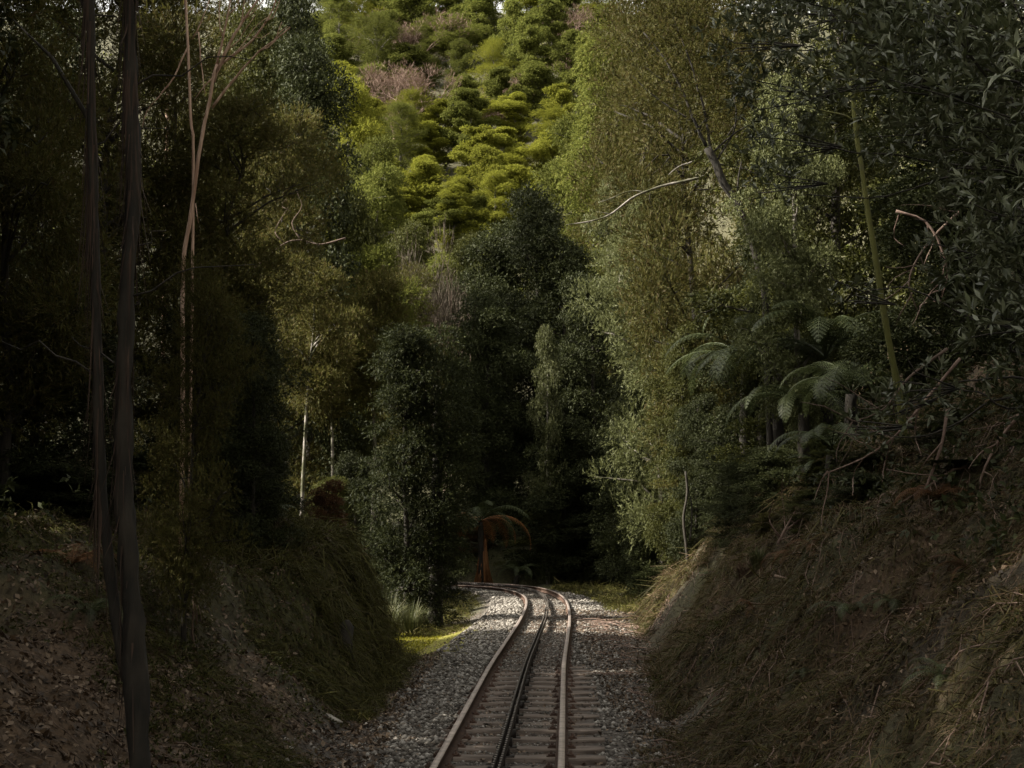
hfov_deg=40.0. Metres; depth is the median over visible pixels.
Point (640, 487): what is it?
tea tree
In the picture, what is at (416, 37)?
dry thicket
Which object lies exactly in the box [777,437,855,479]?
shrub
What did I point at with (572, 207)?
myrtle tree
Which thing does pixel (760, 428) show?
shrub
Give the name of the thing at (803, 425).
tree fern
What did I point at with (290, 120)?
tea tree
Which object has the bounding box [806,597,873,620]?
fern
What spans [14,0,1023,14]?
sky
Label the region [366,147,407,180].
hill tree
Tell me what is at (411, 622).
grass tussock
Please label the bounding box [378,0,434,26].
hill tree
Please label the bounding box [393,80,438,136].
hill tree
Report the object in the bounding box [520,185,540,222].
hill tree
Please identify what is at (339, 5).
hill tree
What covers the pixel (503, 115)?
dry thicket
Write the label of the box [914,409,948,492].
dead branch
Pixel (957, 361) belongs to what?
dead branch
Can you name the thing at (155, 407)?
blackwood
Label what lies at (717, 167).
forked tree
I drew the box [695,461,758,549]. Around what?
shrub
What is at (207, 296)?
tea tree
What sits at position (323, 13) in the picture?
hill tree
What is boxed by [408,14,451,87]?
hill tree
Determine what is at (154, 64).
tea tree
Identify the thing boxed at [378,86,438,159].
hill tree
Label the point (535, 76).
hill tree
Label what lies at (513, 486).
blackwood
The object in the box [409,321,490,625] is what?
dark tree
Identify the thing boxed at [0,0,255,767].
stringy tree
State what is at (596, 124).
myrtle tree
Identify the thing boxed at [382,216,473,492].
wispy tree
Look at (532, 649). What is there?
rack rail
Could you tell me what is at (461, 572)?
shrub
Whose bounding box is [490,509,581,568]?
shrub
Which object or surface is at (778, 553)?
fern
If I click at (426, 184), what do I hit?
hill tree
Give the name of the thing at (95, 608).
fern
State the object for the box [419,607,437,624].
grass tussock
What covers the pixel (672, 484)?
shrub
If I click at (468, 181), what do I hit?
hill tree
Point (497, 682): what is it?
sleeper
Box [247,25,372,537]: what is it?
myrtle tree
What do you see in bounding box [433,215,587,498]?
blackwood
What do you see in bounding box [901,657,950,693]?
fern
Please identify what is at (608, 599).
verge grass
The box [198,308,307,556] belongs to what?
blackwood
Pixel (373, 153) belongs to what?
myrtle tree
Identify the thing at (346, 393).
myrtle tree
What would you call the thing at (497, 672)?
sleeper
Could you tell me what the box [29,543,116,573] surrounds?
fern
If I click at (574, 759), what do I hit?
sleeper
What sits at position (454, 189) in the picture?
hill tree
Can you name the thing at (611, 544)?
blackwood
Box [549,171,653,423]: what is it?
myrtle tree
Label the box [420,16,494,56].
hill tree
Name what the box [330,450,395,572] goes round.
shrub
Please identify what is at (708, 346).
tree fern
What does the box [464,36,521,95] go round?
hill tree
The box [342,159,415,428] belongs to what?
myrtle tree
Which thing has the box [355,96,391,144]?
hill tree
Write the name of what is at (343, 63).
hill tree
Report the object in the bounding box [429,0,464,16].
hill tree
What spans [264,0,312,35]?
hill tree
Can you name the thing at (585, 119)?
myrtle tree
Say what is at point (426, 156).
hill tree
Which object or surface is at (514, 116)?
hill tree
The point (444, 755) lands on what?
rail
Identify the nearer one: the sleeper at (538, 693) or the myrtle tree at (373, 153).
the sleeper at (538, 693)
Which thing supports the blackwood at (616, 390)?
on the ground at (504, 577)
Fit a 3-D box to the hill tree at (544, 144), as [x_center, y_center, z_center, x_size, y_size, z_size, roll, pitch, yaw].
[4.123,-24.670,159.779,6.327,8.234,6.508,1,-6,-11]
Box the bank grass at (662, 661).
[613,350,1023,767]
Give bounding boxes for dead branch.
[768,473,816,544]
[802,348,947,470]
[814,358,960,523]
[881,204,959,326]
[887,440,975,504]
[894,210,947,324]
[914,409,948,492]
[968,413,1018,490]
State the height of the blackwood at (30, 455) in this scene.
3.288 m
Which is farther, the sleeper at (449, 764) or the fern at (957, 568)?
the sleeper at (449, 764)
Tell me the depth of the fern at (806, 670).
11.61 m
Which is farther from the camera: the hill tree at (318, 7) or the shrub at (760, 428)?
the hill tree at (318, 7)
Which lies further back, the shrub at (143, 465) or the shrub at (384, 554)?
the shrub at (384, 554)
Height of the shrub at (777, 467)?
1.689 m
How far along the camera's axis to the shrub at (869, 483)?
15.89 m
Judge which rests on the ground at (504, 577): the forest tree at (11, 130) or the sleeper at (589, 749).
the forest tree at (11, 130)
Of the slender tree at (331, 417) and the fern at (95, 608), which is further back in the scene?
the slender tree at (331, 417)
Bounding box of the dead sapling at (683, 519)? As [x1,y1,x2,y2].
[682,471,692,564]
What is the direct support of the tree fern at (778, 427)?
on the ground at (504, 577)
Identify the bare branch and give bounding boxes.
[257,195,345,270]
[566,159,703,224]
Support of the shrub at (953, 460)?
on the ground at (504, 577)
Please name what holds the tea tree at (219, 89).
on the ground at (504, 577)
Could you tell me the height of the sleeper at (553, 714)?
0.220 m
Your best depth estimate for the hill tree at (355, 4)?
256.10 m
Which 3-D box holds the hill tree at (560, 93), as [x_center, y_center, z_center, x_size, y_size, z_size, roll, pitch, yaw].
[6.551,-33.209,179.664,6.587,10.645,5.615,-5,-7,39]
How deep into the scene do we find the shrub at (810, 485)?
19.24 m
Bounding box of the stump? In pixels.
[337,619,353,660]
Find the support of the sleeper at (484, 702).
on the ballast
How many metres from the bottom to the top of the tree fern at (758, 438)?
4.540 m
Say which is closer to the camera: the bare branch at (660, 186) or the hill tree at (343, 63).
the bare branch at (660, 186)
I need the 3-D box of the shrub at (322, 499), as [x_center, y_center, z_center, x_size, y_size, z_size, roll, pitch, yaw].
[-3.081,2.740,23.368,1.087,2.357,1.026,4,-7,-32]
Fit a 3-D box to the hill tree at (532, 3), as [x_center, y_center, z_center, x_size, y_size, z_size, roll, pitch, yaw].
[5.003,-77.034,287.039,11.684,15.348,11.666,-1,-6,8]
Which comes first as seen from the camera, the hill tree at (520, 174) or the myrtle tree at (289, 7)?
the myrtle tree at (289, 7)
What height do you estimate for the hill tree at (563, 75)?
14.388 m
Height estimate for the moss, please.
2.458 m
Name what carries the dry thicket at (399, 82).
on the ground at (504, 577)
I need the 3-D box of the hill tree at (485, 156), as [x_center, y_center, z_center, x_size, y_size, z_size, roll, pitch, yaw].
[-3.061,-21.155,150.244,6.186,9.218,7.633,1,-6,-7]
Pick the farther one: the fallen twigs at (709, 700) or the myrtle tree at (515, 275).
the myrtle tree at (515, 275)
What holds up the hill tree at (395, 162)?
on the ground at (504, 577)
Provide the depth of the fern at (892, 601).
11.29 m
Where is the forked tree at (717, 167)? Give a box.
[582,0,813,479]
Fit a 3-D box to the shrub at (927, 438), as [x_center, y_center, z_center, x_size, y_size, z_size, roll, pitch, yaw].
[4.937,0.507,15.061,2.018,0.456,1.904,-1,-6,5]
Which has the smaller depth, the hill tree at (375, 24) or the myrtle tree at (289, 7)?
the myrtle tree at (289, 7)
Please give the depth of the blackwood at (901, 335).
20.10 m
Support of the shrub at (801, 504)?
on the ground at (504, 577)
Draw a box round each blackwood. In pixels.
[0,276,157,511]
[104,306,290,495]
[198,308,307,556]
[214,277,313,515]
[416,279,504,471]
[426,288,535,549]
[428,360,518,526]
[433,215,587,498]
[473,180,587,498]
[499,222,615,530]
[502,413,610,578]
[522,270,628,548]
[581,419,669,586]
[589,286,677,561]
[594,358,671,592]
[678,223,845,472]
[683,0,941,409]
[720,68,866,474]
[836,28,1023,396]
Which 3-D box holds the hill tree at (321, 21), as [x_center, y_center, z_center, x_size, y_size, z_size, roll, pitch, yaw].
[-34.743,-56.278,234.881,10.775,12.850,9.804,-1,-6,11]
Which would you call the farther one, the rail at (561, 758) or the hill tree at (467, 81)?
the hill tree at (467, 81)
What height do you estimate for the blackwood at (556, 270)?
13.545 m
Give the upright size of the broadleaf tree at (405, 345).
7.456 m
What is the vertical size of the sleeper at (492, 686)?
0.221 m
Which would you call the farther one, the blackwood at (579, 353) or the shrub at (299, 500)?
the blackwood at (579, 353)
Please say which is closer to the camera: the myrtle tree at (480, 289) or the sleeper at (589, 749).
the sleeper at (589, 749)
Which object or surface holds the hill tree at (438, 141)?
on the ground at (504, 577)
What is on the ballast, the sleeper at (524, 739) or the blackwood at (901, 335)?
the sleeper at (524, 739)
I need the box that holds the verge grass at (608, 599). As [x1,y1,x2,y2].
[395,577,655,637]
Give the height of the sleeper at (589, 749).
0.220 m
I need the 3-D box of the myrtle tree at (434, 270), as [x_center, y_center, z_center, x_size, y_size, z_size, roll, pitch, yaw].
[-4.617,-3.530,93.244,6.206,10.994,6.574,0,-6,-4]
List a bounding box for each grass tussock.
[381,591,415,634]
[395,597,429,633]
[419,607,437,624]
[729,562,752,582]
[743,546,769,569]
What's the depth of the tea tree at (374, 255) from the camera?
49.74 m
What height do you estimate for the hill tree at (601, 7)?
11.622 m
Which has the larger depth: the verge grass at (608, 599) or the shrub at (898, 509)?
the verge grass at (608, 599)
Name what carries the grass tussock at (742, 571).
on the ground at (504, 577)
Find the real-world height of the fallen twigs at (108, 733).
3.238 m
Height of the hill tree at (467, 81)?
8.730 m
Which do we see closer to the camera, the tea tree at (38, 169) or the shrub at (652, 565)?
the tea tree at (38, 169)
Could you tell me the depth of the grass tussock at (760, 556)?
19.75 m
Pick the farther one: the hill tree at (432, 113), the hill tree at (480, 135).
the hill tree at (432, 113)
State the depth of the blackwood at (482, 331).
56.48 m
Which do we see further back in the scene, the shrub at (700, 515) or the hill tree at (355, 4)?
the hill tree at (355, 4)
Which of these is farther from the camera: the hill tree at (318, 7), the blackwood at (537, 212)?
the hill tree at (318, 7)
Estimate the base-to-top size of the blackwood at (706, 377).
5.712 m
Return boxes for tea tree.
[0,0,158,513]
[0,0,239,451]
[67,0,275,456]
[105,75,352,456]
[132,245,273,650]
[211,97,369,514]
[339,242,433,565]
[561,178,724,573]
[563,0,777,484]
[639,320,719,570]
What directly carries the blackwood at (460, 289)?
on the ground at (504, 577)
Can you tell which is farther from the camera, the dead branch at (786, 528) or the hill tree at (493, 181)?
the hill tree at (493, 181)
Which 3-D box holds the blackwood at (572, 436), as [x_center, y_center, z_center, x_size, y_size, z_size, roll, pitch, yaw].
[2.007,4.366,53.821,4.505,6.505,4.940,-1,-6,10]
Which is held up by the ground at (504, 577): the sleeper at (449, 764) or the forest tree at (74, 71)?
the forest tree at (74, 71)
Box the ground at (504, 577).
[0,11,1023,767]
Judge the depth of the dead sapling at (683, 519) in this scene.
28.86 m
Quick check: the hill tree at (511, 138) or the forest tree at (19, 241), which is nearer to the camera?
the forest tree at (19, 241)
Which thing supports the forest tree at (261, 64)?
on the ground at (504, 577)
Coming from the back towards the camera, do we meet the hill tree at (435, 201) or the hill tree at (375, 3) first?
the hill tree at (375, 3)
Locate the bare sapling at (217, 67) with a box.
[178,0,290,554]
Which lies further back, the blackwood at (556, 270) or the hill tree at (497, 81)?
the hill tree at (497, 81)
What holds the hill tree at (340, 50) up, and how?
on the ground at (504, 577)
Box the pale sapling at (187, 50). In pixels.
[141,0,208,506]
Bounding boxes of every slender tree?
[261,254,359,519]
[282,290,374,502]
[316,264,427,572]
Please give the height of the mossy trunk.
4.770 m
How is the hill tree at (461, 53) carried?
on the ground at (504, 577)
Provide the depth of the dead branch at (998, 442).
12.01 m
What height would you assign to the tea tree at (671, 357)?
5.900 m
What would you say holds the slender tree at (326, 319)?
on the ground at (504, 577)
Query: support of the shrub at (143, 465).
on the ground at (504, 577)
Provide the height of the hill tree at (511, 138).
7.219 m
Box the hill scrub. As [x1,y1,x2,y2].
[53,25,955,313]
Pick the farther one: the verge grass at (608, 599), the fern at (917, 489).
the verge grass at (608, 599)
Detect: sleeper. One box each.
[423,737,604,753]
[424,757,605,767]
[433,746,605,764]
[439,729,604,743]
[442,720,600,734]
[446,690,595,701]
[449,695,599,706]
[450,714,599,725]
[453,707,598,718]
[470,685,593,695]
[471,679,595,689]
[475,675,595,685]
[476,701,600,711]
[479,671,592,680]
[481,667,592,675]
[484,665,589,671]
[488,661,589,667]
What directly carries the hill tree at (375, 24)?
on the ground at (504, 577)
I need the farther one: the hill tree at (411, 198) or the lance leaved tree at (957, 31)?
the hill tree at (411, 198)
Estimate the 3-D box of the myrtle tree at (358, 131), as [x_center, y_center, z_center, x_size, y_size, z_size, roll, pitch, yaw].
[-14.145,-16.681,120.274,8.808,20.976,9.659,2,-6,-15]
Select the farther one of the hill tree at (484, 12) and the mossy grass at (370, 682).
the hill tree at (484, 12)
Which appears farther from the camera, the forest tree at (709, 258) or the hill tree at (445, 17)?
the hill tree at (445, 17)
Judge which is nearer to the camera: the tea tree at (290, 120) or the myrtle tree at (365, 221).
the tea tree at (290, 120)
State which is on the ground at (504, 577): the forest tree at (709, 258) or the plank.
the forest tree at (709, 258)
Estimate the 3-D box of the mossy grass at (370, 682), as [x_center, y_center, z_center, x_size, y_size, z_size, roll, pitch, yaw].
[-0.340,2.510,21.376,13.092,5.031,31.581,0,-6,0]
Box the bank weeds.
[0,347,1023,767]
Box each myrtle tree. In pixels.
[144,0,294,399]
[233,0,369,274]
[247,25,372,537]
[280,249,357,508]
[316,185,394,527]
[320,256,398,521]
[324,71,388,245]
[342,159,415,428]
[345,134,421,266]
[357,259,460,518]
[376,217,441,454]
[420,251,459,329]
[440,229,490,337]
[458,261,524,396]
[480,225,534,299]
[521,150,589,329]
[530,91,617,329]
[548,17,637,425]
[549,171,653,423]
[562,0,730,408]
[583,53,703,411]
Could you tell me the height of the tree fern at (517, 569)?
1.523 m
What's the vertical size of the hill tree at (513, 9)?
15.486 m
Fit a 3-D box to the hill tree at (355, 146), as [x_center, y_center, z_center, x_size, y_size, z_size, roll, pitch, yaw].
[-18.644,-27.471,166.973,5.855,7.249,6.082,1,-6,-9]
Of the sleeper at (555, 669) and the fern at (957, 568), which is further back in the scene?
the sleeper at (555, 669)
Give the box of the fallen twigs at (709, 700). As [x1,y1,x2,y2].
[555,398,1023,767]
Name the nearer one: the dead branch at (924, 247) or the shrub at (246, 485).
the dead branch at (924, 247)
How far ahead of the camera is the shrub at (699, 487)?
30.26 m
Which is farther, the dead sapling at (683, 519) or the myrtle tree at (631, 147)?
the myrtle tree at (631, 147)
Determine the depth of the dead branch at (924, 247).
16.23 m
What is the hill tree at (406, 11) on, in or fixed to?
on the ground at (504, 577)
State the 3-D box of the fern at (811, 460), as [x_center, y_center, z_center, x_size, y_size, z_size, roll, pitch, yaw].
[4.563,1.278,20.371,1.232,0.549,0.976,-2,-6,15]
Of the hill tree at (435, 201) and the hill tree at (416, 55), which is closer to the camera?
the hill tree at (435, 201)
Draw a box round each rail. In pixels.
[410,581,548,767]
[429,585,528,767]
[460,582,571,767]
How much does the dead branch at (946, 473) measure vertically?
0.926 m
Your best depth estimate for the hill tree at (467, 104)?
170.36 m
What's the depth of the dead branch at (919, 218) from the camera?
16.25 m
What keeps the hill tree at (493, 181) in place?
on the ground at (504, 577)
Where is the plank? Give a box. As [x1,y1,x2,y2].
[326,713,342,722]
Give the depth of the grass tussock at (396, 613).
29.58 m
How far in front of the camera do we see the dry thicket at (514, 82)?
204.67 m
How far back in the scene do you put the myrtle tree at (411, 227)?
72.87 m
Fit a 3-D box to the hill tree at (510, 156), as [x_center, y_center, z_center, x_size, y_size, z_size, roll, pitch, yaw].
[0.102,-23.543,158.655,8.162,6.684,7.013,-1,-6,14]
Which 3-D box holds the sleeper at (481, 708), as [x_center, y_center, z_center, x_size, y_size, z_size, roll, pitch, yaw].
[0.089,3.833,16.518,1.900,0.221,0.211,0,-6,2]
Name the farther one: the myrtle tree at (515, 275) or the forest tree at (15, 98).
the myrtle tree at (515, 275)
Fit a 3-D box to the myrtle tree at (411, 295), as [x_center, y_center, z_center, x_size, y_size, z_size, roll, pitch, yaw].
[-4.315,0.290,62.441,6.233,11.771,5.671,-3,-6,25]
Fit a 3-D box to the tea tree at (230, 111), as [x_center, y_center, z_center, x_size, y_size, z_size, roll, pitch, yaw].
[-4.746,-1.343,22.963,3.867,7.101,3.792,-4,-7,37]
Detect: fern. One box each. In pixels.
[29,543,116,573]
[40,594,122,630]
[453,500,530,582]
[492,560,539,584]
[664,322,790,497]
[676,314,880,447]
[703,289,765,446]
[725,367,871,480]
[736,300,926,433]
[760,550,800,571]
[765,422,868,480]
[779,355,913,436]
[783,666,815,681]
[787,454,839,476]
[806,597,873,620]
[858,593,903,613]
[889,482,973,514]
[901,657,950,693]
[930,554,979,583]
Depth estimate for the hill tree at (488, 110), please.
182.71 m
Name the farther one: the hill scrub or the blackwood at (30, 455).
the hill scrub
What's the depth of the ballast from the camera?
19.04 m
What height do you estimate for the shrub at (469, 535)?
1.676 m
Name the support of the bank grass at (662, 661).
on the ground at (504, 577)
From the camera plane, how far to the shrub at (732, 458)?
26.81 m
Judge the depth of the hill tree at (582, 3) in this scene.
281.05 m
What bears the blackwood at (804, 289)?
on the ground at (504, 577)
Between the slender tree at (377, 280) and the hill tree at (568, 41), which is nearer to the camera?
the slender tree at (377, 280)
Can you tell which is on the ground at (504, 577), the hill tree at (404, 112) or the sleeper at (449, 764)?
the hill tree at (404, 112)
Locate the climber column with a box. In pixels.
[521,324,572,583]
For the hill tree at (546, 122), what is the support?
on the ground at (504, 577)
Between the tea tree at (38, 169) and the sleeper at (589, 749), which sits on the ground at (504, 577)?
the tea tree at (38, 169)
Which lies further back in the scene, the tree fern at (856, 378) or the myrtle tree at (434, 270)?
the myrtle tree at (434, 270)
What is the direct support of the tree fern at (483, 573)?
on the ground at (504, 577)
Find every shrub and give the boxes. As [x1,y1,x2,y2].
[88,449,238,509]
[133,461,292,519]
[259,431,309,519]
[297,475,364,535]
[302,479,347,526]
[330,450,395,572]
[369,528,420,608]
[419,488,476,595]
[445,518,497,552]
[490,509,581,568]
[549,513,625,585]
[616,526,677,599]
[643,415,739,521]
[661,391,727,565]
[676,492,720,535]
[685,399,755,528]
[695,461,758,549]
[706,274,869,472]
[710,449,767,521]
[719,444,808,535]
[743,512,781,540]
[754,481,826,486]
[775,487,823,533]
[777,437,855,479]
[800,448,920,463]
[804,472,894,522]
[872,410,968,450]
[880,506,904,524]
[921,458,999,462]
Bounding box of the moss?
[359,558,632,653]
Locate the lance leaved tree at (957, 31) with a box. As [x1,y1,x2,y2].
[691,0,1023,454]
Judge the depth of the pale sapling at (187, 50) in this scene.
18.46 m
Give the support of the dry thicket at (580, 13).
on the ground at (504, 577)
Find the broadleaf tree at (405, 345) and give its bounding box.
[341,320,471,627]
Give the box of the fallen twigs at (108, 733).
[0,498,395,767]
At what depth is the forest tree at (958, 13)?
34.11 m
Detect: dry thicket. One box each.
[352,7,476,80]
[357,55,462,138]
[478,73,520,96]
[482,99,505,127]
[540,2,597,66]
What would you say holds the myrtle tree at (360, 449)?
on the ground at (504, 577)
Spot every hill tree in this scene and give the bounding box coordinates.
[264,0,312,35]
[295,10,325,64]
[307,0,338,22]
[315,0,350,39]
[316,60,357,82]
[317,32,362,81]
[321,0,359,68]
[337,135,369,166]
[338,0,388,63]
[344,10,405,95]
[350,63,396,130]
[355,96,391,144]
[356,0,393,21]
[359,9,398,71]
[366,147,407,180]
[371,101,435,169]
[375,152,404,187]
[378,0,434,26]
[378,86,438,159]
[380,41,444,99]
[385,186,426,225]
[386,0,440,46]
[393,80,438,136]
[397,158,450,219]
[398,119,455,165]
[405,211,442,266]
[407,153,446,188]
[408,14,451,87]
[413,98,467,152]
[419,196,478,253]
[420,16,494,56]
[421,10,483,67]
[426,73,480,102]
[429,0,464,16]
[433,176,479,251]
[438,87,500,163]
[439,37,476,97]
[446,174,477,205]
[447,124,506,181]
[453,94,518,120]
[454,0,510,63]
[458,145,505,203]
[463,195,508,236]
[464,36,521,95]
[466,169,520,232]
[474,126,528,168]
[481,162,544,223]
[482,65,520,127]
[485,91,534,142]
[489,0,532,80]
[497,144,542,168]
[504,12,556,85]
[512,59,568,135]
[517,0,542,23]
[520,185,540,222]
[523,106,569,156]
[527,0,570,75]
[528,130,563,189]
[538,81,581,145]
[547,28,587,95]
[551,0,589,34]
[560,33,615,111]
[568,0,595,30]
[585,0,621,19]
[585,1,631,50]
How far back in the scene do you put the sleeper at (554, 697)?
17.52 m
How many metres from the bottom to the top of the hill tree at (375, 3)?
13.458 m
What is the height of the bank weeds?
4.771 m
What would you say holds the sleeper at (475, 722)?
on the ballast
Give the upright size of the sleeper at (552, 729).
0.221 m
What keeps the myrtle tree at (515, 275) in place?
on the ground at (504, 577)
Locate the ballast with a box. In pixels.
[266,587,757,767]
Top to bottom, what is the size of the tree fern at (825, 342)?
2.838 m
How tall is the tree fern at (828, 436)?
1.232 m
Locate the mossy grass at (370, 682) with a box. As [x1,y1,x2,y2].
[0,400,1023,767]
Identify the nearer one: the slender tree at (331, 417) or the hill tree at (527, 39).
the slender tree at (331, 417)
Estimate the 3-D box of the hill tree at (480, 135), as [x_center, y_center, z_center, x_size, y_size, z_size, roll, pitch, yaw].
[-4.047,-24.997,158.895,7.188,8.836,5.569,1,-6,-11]
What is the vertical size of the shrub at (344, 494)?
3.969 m
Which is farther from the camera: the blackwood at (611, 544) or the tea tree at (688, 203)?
the blackwood at (611, 544)
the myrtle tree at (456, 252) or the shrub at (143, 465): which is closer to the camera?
the shrub at (143, 465)
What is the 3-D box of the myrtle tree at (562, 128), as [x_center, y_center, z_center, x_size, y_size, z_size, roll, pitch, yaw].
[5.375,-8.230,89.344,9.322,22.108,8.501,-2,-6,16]
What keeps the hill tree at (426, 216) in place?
on the ground at (504, 577)
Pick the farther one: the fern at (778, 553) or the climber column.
the climber column
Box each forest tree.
[0,0,41,186]
[0,0,176,455]
[0,1,55,363]
[0,10,51,273]
[203,2,336,435]
[617,0,874,443]
[793,0,1023,326]
[933,0,1023,372]
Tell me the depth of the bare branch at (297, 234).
33.50 m
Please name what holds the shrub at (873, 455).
on the ground at (504, 577)
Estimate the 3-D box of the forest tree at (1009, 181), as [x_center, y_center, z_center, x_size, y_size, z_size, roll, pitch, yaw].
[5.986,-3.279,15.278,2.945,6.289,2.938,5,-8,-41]
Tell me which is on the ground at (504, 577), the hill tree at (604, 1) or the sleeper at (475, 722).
the hill tree at (604, 1)
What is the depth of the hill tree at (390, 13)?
230.05 m
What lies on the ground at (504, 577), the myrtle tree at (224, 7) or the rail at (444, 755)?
the myrtle tree at (224, 7)
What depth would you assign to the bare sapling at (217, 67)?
16.73 m
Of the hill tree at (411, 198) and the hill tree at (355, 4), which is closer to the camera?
the hill tree at (411, 198)
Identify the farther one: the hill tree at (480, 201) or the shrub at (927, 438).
the hill tree at (480, 201)
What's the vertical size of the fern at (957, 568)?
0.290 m
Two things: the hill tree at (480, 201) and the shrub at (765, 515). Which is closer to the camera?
the shrub at (765, 515)
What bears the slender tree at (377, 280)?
on the ground at (504, 577)
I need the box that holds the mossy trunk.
[809,81,907,439]
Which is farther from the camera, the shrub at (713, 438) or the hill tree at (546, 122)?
the hill tree at (546, 122)
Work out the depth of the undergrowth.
14.14 m
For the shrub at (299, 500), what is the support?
on the ground at (504, 577)
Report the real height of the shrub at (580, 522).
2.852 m
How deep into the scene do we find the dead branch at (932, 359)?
14.06 m
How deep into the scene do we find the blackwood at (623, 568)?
43.30 m
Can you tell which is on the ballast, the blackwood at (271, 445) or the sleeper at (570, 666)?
the sleeper at (570, 666)
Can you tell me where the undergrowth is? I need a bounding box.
[0,249,1023,589]
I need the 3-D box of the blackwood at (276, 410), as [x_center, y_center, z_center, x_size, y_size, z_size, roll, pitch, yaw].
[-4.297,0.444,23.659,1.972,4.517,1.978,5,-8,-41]
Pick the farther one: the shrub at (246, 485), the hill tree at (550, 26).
the hill tree at (550, 26)
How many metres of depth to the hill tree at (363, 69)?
192.96 m
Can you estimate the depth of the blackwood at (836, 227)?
27.01 m

